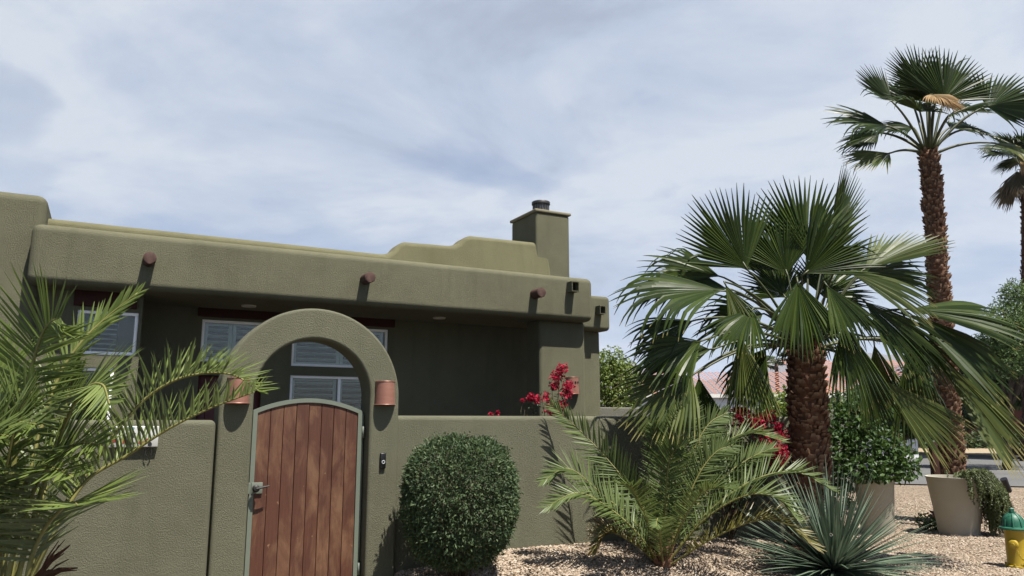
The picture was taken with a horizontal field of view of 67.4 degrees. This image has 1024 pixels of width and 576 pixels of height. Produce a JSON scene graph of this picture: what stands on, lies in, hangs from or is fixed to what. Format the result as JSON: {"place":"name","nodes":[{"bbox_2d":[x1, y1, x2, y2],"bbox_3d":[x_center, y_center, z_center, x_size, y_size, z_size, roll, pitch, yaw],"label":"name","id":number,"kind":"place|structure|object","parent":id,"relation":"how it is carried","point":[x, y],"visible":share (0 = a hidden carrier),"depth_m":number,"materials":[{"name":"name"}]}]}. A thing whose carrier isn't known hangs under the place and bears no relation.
{"place":"outdoors","nodes":[
{"label":"outdoors","id":0,"kind":"place"},
{"bbox_2d":[0,0,1023,380],"label":"sky","id":1,"kind":"structure","parent":0,"point":[366,126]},
{"bbox_2d":[394,484,1023,575],"bbox_3d":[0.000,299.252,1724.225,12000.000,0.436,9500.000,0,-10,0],"label":"ground","id":2,"kind":"structure","parent":0,"point":[911,491],"depth_m":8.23,"materials":[{"name":"beige gravel"}]},
{"bbox_2d":[0,420,214,575],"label":"garden wall","id":3,"kind":"structure","parent":2,"relation":"on","point":[159,526],"depth_m":5.73,"materials":[{"name":"green paint"}]},
{"bbox_2d":[109,426,158,456],"bbox_3d":[-2.826,1.143,5.721,0.345,0.226,0.050,5,-11,-27],"label":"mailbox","id":4,"kind":"object","parent":3,"relation":"attached to","point":[153,443],"visible":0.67,"depth_m":5.74,"materials":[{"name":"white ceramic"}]},
{"bbox_2d":[0,258,278,575],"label":"date palm","id":5,"kind":"object","parent":2,"relation":"on","point":[66,389],"visible":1,"depth_m":4.13,"materials":[{"name":"green plant"}]},
{"bbox_2d":[206,309,397,575],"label":"gate arch","id":6,"kind":"structure","parent":2,"relation":"on","point":[359,347],"depth_m":6.55,"materials":[{"name":"green paint"}]},
{"bbox_2d":[225,377,249,403],"bbox_3d":[-2.201,0.826,6.189,0.194,0.210,0.107,5,-11,-27],"label":"wall sconce","id":7,"kind":"object","parent":6,"relation":"attached to","point":[236,384],"depth_m":6.16,"materials":[{"name":"orange metal"}]},
{"bbox_2d":[243,398,364,575],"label":"garden gate","id":8,"kind":"structure","parent":6,"relation":"attached to","point":[304,493],"depth_m":6.49,"materials":[{"name":"brown wood"}]},
{"bbox_2d":[380,453,385,468],"bbox_3d":[-1.124,1.504,6.688,0.050,0.132,0.032,5,-11,-27],"label":"doorbell","id":9,"kind":"object","parent":6,"relation":"attached to","point":[382,460],"visible":1,"depth_m":6.68,"materials":[{"name":"black plastic"}]},
{"bbox_2d":[374,381,395,404],"bbox_3d":[-1.103,0.923,6.756,0.194,0.210,0.107,5,-11,-27],"label":"wall sconce","id":10,"kind":"object","parent":6,"relation":"attached to","point":[384,392],"depth_m":6.72,"materials":[{"name":"orange metal"}]},
{"bbox_2d":[0,191,608,420],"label":"stucco house","id":11,"kind":"structure","parent":2,"relation":"on","point":[473,326],"depth_m":9.92,"materials":[{"name":"green paint"}]},
{"bbox_2d":[68,367,113,419],"bbox_3d":[-4.576,1.278,8.336,0.405,0.820,0.149,5,-11,-27],"label":"window","id":12,"kind":"structure","parent":11,"relation":"in","point":[92,369],"depth_m":8.36,"materials":[{"name":"grey glass"}]},
{"bbox_2d":[76,310,138,355],"bbox_3d":[-4.489,0.507,8.515,0.600,0.480,0.149,5,-11,-27],"label":"window","id":13,"kind":"structure","parent":11,"relation":"in","point":[126,326],"depth_m":8.60,"materials":[{"name":"white plastic"}]},
{"bbox_2d":[196,375,260,420],"bbox_3d":[-3.591,2.186,9.599,0.760,2.160,0.070,5,-11,-27],"label":"door","id":14,"kind":"structure","parent":11,"relation":"in","point":[208,415],"depth_m":9.61,"materials":[{"name":"black paint"}]},
{"bbox_2d":[200,319,261,361],"bbox_3d":[-3.603,0.697,9.878,0.760,0.530,0.144,5,-11,-27],"label":"window","id":15,"kind":"structure","parent":11,"relation":"in","point":[231,336],"depth_m":9.85,"materials":[{"name":"white plastic"}]},
{"bbox_2d":[289,375,360,408],"bbox_3d":[-2.363,1.842,10.340,1.320,1.290,0.144,5,-11,-27],"label":"window","id":16,"kind":"structure","parent":11,"relation":"in","point":[339,379],"depth_m":10.36,"materials":[{"name":"white plastic"}]},
{"bbox_2d":[291,329,387,367],"bbox_3d":[-2.363,0.817,10.517,1.320,0.550,0.144,5,-11,-27],"label":"window","id":17,"kind":"structure","parent":11,"relation":"in","point":[339,360],"depth_m":10.41,"materials":[{"name":"grey glass"}]},
{"bbox_2d":[566,377,578,393],"bbox_3d":[0.877,1.382,10.880,0.210,0.240,0.107,5,-11,-27],"label":"wall sconce","id":18,"kind":"object","parent":11,"relation":"attached to","point":[575,380],"depth_m":10.85,"materials":[{"name":"orange metal"}]},
{"bbox_2d":[392,431,523,575],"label":"clipped bush","id":19,"kind":"object","parent":2,"relation":"on","point":[459,551],"visible":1,"depth_m":6.12,"materials":[{"name":"green plant"}]},
{"bbox_2d":[519,398,524,415],"bbox_3d":[0.103,2.176,8.673,0.155,1.866,0.134,-8,-13,39],"label":"courtyard plant","id":20,"kind":"object","parent":2,"relation":"on","point":[522,399],"visible":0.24,"depth_m":8.80,"materials":[{"name":"red plant"}]},
{"bbox_2d":[525,363,575,415],"bbox_3d":[0.447,1.970,8.668,0.588,2.271,0.305,0,-10,0],"label":"bougainvillea","id":21,"kind":"object","parent":2,"relation":"on","point":[555,377],"visible":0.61,"depth_m":8.81,"materials":[{"name":"red plant"}]},
{"bbox_2d":[394,416,789,573],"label":"garden wall","id":22,"kind":"structure","parent":2,"relation":"on","point":[532,441],"depth_m":7.51,"materials":[{"name":"green paint"}]},
{"bbox_2d":[599,345,645,406],"bbox_3d":[2.190,2.957,16.922,1.724,3.389,1.336,-7,-12,34],"label":"leafy tree","id":23,"kind":"object","parent":2,"relation":"on","point":[613,370],"visible":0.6,"depth_m":16.79,"materials":[{"name":"green plant"}]},
{"bbox_2d":[534,391,840,568],"bbox_3d":[1.586,1.752,6.930,2.797,1.662,1.683,0,-10,0],"label":"date palm","id":24,"kind":"object","parent":2,"relation":"on","point":[672,527],"visible":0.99,"depth_m":7.01,"materials":[{"name":"green plant"}]},
{"bbox_2d":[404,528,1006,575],"bbox_3d":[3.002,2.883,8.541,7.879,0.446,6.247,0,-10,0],"label":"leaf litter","id":25,"kind":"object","parent":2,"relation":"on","point":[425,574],"visible":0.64,"depth_m":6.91,"materials":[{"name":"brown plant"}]},
{"bbox_2d":[600,407,861,490],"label":"boundary wall","id":26,"kind":"structure","parent":2,"relation":"on","point":[607,411],"depth_m":15.21,"materials":[{"name":"grey paint"}]},
{"bbox_2d":[704,404,790,539],"bbox_3d":[2.557,1.957,8.343,1.074,1.517,0.521,0,-10,0],"label":"bougainvillea","id":27,"kind":"object","parent":2,"relation":"on","point":[777,427],"visible":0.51,"depth_m":8.30,"materials":[{"name":"red plant"}]},
{"bbox_2d":[607,360,918,457],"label":"white house","id":28,"kind":"structure","parent":2,"relation":"on","point":[716,397],"depth_m":32.50,"materials":[{"name":"paint"}]},
{"bbox_2d":[767,358,778,369],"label":"skyline palm","id":29,"kind":"object","parent":2,"relation":"on","point":[770,366],"visible":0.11,"depth_m":109.93,"materials":[{"name":"green plant"}]},
{"bbox_2d":[766,351,786,393],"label":"skyline palm","id":30,"kind":"object","parent":2,"relation":"on","point":[777,363],"visible":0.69,"depth_m":94.42,"materials":[{"name":"green plant"}]},
{"bbox_2d":[752,385,834,500],"bbox_3d":[4.258,2.582,11.835,1.267,2.247,0.936,-5,-11,28],"label":"leafy shrub","id":31,"kind":"object","parent":2,"relation":"on","point":[783,411],"visible":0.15,"depth_m":11.88,"materials":[{"name":"green plant"}]},
{"bbox_2d":[607,165,1023,551],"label":"fan palm","id":32,"kind":"object","parent":2,"relation":"on","point":[807,324],"visible":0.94,"depth_m":8.13,"materials":[{"name":"green plant"}]},
{"bbox_2d":[726,457,957,575],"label":"yucca","id":33,"kind":"object","parent":2,"relation":"on","point":[839,556],"visible":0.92,"depth_m":7.09,"materials":[{"name":"green plant"}]},
{"bbox_2d":[854,479,894,534],"bbox_3d":[5.270,3.170,11.123,0.550,0.780,0.550,0,-10,0],"label":"planter","id":34,"kind":"object","parent":2,"relation":"on","point":[880,489],"visible":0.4,"depth_m":10.92,"materials":[{"name":"concrete"}]},
{"bbox_2d":[827,385,922,508],"bbox_3d":[5.204,2.351,11.267,1.554,1.972,1.226,0,-10,0],"label":"glossy shrub","id":35,"kind":"object","parent":34,"relation":"in","point":[896,463],"visible":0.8,"depth_m":11.07,"materials":[{"name":"green plant"}]},
{"bbox_2d":[828,376,974,446],"bbox_3d":[13.754,4.687,26.844,5.763,3.411,2.674,0,-10,0],"label":"roadside tree","id":36,"kind":"object","parent":2,"relation":"on","point":[965,413],"visible":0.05,"depth_m":26.41,"materials":[{"name":"green plant"}]},
{"bbox_2d":[823,44,1023,521],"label":"fan palm","id":37,"kind":"object","parent":2,"relation":"on","point":[915,83],"visible":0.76,"depth_m":13.11,"materials":[{"name":"green plant"}]},
{"bbox_2d":[913,512,937,530],"bbox_3d":[6.202,3.506,11.456,0.388,0.325,0.364,-5,-11,26],"label":"weed","id":38,"kind":"object","parent":2,"relation":"on","point":[926,522],"visible":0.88,"depth_m":11.44,"materials":[{"name":"green plant"}]},
{"bbox_2d":[925,475,983,535],"bbox_3d":[6.387,3.126,11.029,0.750,0.820,0.750,0,-10,0],"label":"round pot","id":39,"kind":"object","parent":2,"relation":"on","point":[957,511],"visible":0.77,"depth_m":10.78,"materials":[{"name":"ceramic"}]},
{"bbox_2d":[944,467,1014,536],"bbox_3d":[6.713,3.029,10.950,0.710,0.924,1.230,-2,-10,14],"label":"trailing succulent","id":40,"kind":"object","parent":39,"relation":"in","point":[997,504],"visible":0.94,"depth_m":10.61,"materials":[{"name":"green plant"}]},
{"bbox_2d":[897,371,1021,447],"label":"brown house","id":41,"kind":"structure","parent":2,"relation":"on","point":[1017,414],"depth_m":43.33,"materials":[{"name":"paint"}]},
{"bbox_2d":[919,452,1018,459],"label":"kerb","id":42,"kind":"structure","parent":2,"relation":"on","point":[973,455],"depth_m":33.05,"materials":[{"name":"concrete"}]},
{"bbox_2d":[918,431,1020,448],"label":"hedge","id":43,"kind":"object","parent":2,"relation":"on","point":[981,444],"visible":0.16,"depth_m":40.80,"materials":[{"name":"green plant"}]},
{"bbox_2d":[927,335,1021,454],"bbox_3d":[20.692,4.675,32.736,5.854,5.496,4.113,0,-10,0],"label":"shade tree","id":44,"kind":"object","parent":2,"relation":"on","point":[1017,405],"visible":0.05,"depth_m":31.75,"materials":[{"name":"green plant"}]},
{"bbox_2d":[973,277,1023,469],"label":"feathery tree","id":45,"kind":"object","parent":2,"relation":"on","point":[1015,315],"visible":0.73,"depth_m":25.04,"materials":[{"name":"green plant"}]},
{"bbox_2d":[975,128,1023,460],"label":"fan palm","id":46,"kind":"object","parent":2,"relation":"on","point":[1010,189],"visible":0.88,"depth_m":31.83,"materials":[{"name":"green plant"}]},
{"bbox_2d":[1000,477,1011,492],"bbox_3d":[10.357,4.209,16.083,0.250,0.483,0.136,4,-11,-23],"label":"garden spotlight","id":47,"kind":"object","parent":2,"relation":"on","point":[1004,481],"visible":0.71,"depth_m":16.05,"materials":[{"name":"black plastic"}]},
{"bbox_2d":[998,508,1023,568],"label":"fire hydrant","id":48,"kind":"object","parent":2,"relation":"on","point":[1012,524],"visible":0.96,"depth_m":8.43,"materials":[{"name":"yellow metal"}]},
{"bbox_2d":[600,353,903,405],"bbox_3d":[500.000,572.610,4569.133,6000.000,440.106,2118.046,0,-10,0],"label":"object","id":49,"kind":"structure","parent":0,"point":[782,368],"depth_m":4341.98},
{"bbox_2d":[928,442,939,525],"bbox_3d":[6.605,3.074,11.951,0.100,1.318,0.100,0,-10,0],"label":"wooden stake","id":50,"kind":"object","parent":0,"point":[936,468],"visible":0.12,"depth_m":11.97,"materials":[{"name":"brown wood"}]},
{"bbox_2d":[865,455,1023,485],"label":"street","id":51,"kind":"structure","parent":0,"point":[990,464],"depth_m":25.58,"materials":[{"name":"grey asphalt"}]},
{"bbox_2d":[918,447,1018,455],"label":"sidewalk","id":52,"kind":"structure","parent":0,"point":[982,451],"depth_m":36.51,"materials":[{"name":"beige concrete"}]},
{"label":"courtyard","id":53,"kind":"structure","parent":0,"visible":0},
{"bbox_2d":[487,410,499,415],"bbox_3d":[-0.197,2.240,8.635,0.180,1.727,0.184,-5,-11,26],"label":"courtyard plant","id":54,"kind":"object","parent":53,"relation":"on","point":[492,414],"visible":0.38,"depth_m":8.77,"materials":[{"name":"red plant"}]}
]}

